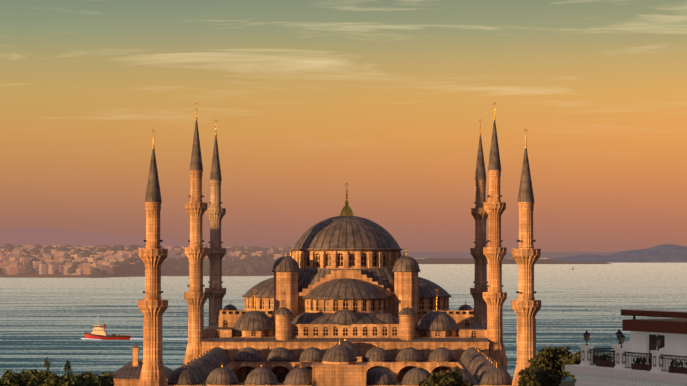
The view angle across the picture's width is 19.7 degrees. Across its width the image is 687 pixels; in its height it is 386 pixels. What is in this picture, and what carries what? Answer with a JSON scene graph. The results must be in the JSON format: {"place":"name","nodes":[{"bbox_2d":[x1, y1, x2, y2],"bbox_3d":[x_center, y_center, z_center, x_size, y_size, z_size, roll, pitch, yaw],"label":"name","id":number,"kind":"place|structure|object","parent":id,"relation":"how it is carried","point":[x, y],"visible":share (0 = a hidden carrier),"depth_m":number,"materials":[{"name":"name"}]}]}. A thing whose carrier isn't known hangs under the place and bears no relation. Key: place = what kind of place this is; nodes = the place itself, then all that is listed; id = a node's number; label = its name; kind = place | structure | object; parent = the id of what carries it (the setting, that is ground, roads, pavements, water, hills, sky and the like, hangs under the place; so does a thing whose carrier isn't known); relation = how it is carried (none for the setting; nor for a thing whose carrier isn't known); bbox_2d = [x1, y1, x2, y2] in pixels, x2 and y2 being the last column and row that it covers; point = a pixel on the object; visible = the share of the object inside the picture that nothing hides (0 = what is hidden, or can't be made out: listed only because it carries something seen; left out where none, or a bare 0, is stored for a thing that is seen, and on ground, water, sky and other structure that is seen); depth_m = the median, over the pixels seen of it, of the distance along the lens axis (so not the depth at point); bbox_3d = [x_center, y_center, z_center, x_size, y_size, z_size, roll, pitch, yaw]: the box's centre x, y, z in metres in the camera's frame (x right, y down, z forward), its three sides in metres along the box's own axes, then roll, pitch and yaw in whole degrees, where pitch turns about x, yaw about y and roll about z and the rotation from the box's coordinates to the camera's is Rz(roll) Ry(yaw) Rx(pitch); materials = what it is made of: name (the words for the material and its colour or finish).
{"place":"outdoors","nodes":[
{"label":"outdoors","id":0,"kind":"place"},
{"bbox_2d":[0,227,227,247],"bbox_3d":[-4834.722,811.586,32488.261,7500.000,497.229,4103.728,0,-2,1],"label":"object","id":1,"kind":"structure","parent":0,"point":[34,236],"depth_m":31521.89,"materials":[{"name":"grey"}]},
{"bbox_2d":[0,251,273,277],"bbox_3d":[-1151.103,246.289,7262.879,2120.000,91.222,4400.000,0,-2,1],"label":"city terrain","id":2,"kind":"structure","parent":0,"point":[57,274],"depth_m":5280.64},
{"bbox_2d":[0,244,291,274],"bbox_3d":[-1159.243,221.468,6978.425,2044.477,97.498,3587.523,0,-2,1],"label":"city buildings","id":3,"kind":"structure","parent":2,"relation":"on","point":[9,263],"depth_m":5676.01,"materials":[{"name":"beige concrete"}]},
{"bbox_2d":[0,243,292,275],"bbox_3d":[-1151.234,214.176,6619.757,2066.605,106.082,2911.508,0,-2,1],"label":"city trees","id":4,"kind":"object","parent":2,"relation":"on","point":[262,265],"visible":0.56,"depth_m":5791.01,"materials":[{"name":"green plant"}]},
{"bbox_2d":[112,343,173,385],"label":"building","id":5,"kind":"structure","parent":0,"point":[128,374],"depth_m":354.54,"materials":[{"name":"stone"}]},
{"bbox_2d":[167,339,511,385],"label":"domed arcade","id":6,"kind":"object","parent":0,"point":[341,363],"depth_m":342.31,"materials":[{"name":"stone"}]},
{"bbox_2d":[0,258,686,380],"bbox_3d":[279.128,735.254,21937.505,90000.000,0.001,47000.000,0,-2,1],"label":"sea water","id":7,"kind":"structure","parent":0,"point":[53,320],"depth_m":2380.38,"materials":[{"name":"blue liquid"}]},
{"bbox_2d":[85,322,130,338],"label":"tugboat","id":8,"kind":"object","parent":7,"relation":"on","point":[98,332],"visible":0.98,"depth_m":1466.22,"materials":[{"name":"red metal"}]},
{"bbox_2d":[81,338,187,339],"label":"boat wake","id":9,"kind":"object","parent":7,"relation":"on","point":[130,338],"depth_m":1464.89,"materials":[{"name":"liquid"}]},
{"bbox_2d":[0,0,686,252],"label":"sky","id":10,"kind":"structure","parent":0,"point":[387,100],"materials":[{"name":"orange"}]},
{"bbox_2d":[201,183,489,382],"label":"mosque","id":11,"kind":"structure","parent":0,"point":[357,281],"depth_m":433.82,"materials":[{"name":"stone"}]},
{"bbox_2d":[401,252,616,257],"bbox_3d":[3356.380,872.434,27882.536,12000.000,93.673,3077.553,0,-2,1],"label":"coast hills","id":12,"kind":"structure","parent":0,"point":[469,255],"depth_m":26958.90,"materials":[{"name":"grey"}]},
{"bbox_2d":[415,258,610,263],"bbox_3d":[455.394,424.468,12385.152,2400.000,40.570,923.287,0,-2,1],"label":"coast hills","id":13,"kind":"structure","parent":0,"point":[463,261],"depth_m":12068.48,"materials":[{"name":"grey"}]},
{"bbox_2d":[558,381,575,385],"bbox_3d":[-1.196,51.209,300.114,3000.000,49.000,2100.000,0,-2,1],"label":"ground","id":14,"kind":"structure","parent":0,"point":[567,383],"depth_m":486.68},
{"bbox_2d":[0,373,39,385],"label":"tree","id":15,"kind":"object","parent":14,"relation":"on","point":[9,380],"visible":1,"depth_m":289.64,"materials":[{"name":"green plant"}]},
{"bbox_2d":[0,368,55,385],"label":"tree","id":16,"kind":"object","parent":14,"relation":"on","point":[43,376],"visible":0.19,"depth_m":298.40,"materials":[{"name":"green plant"}]},
{"bbox_2d":[43,357,51,372],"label":"cypress tree","id":17,"kind":"object","parent":14,"relation":"on","point":[46,363],"visible":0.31,"depth_m":304.91,"materials":[{"name":"green plant"}]},
{"bbox_2d":[39,373,81,385],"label":"tree","id":18,"kind":"object","parent":14,"relation":"on","point":[53,379],"visible":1,"depth_m":282.80,"materials":[{"name":"green plant"}]},
{"bbox_2d":[63,360,72,376],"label":"cypress tree","id":19,"kind":"object","parent":14,"relation":"on","point":[67,367],"visible":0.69,"depth_m":294.70,"materials":[{"name":"green plant"}]},
{"bbox_2d":[64,371,115,385],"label":"tree","id":20,"kind":"object","parent":14,"relation":"on","point":[87,378],"visible":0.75,"depth_m":298.17,"materials":[{"name":"green plant"}]},
{"bbox_2d":[138,129,167,385],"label":"minaret","id":21,"kind":"object","parent":14,"relation":"on","point":[152,306],"visible":1,"depth_m":338.81,"materials":[{"name":"stone"}]},
{"bbox_2d":[184,103,207,363],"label":"minaret","id":22,"kind":"structure","parent":14,"relation":"on","point":[196,296],"depth_m":423.45,"materials":[{"name":"stone"}]},
{"bbox_2d":[205,120,225,326],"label":"minaret","id":23,"kind":"structure","parent":14,"relation":"on","point":[216,253],"depth_m":477.61,"materials":[{"name":"grey stone"}]},
{"bbox_2d":[419,366,473,385],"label":"tree","id":24,"kind":"object","parent":14,"relation":"on","point":[444,378],"visible":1,"depth_m":298.00,"materials":[{"name":"green plant"}]},
{"bbox_2d":[470,120,487,328],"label":"minaret","id":25,"kind":"structure","parent":14,"relation":"on","point":[479,214],"depth_m":476.79,"materials":[{"name":"stone"}]},
{"bbox_2d":[483,102,506,370],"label":"minaret","id":26,"kind":"structure","parent":14,"relation":"on","point":[494,296],"depth_m":422.61,"materials":[{"name":"stone"}]},
{"bbox_2d":[511,129,540,385],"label":"minaret","id":27,"kind":"object","parent":14,"relation":"on","point":[526,307],"visible":1,"depth_m":338.08,"materials":[{"name":"stone"}]},
{"bbox_2d":[518,366,560,385],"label":"tree","id":28,"kind":"object","parent":14,"relation":"on","point":[538,376],"visible":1,"depth_m":202.95,"materials":[{"name":"green plant"}]},
{"bbox_2d":[528,346,572,379],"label":"tree","id":29,"kind":"object","parent":14,"relation":"on","point":[549,357],"visible":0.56,"depth_m":222.69,"materials":[{"name":"green plant"}]},
{"bbox_2d":[560,351,606,382],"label":"tree","id":30,"kind":"object","parent":14,"relation":"on","point":[573,359],"visible":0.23,"depth_m":213.32,"materials":[{"name":"green plant"}]},
{"bbox_2d":[565,308,686,385],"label":"building","id":31,"kind":"structure","parent":14,"relation":"on","point":[651,352],"depth_m":108.38,"materials":[{"name":"white paint"}]},
{"bbox_2d":[550,244,686,262],"bbox_3d":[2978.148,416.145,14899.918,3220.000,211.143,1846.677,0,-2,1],"label":"island hills","id":32,"kind":"structure","parent":0,"point":[667,253],"depth_m":14310.41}
]}

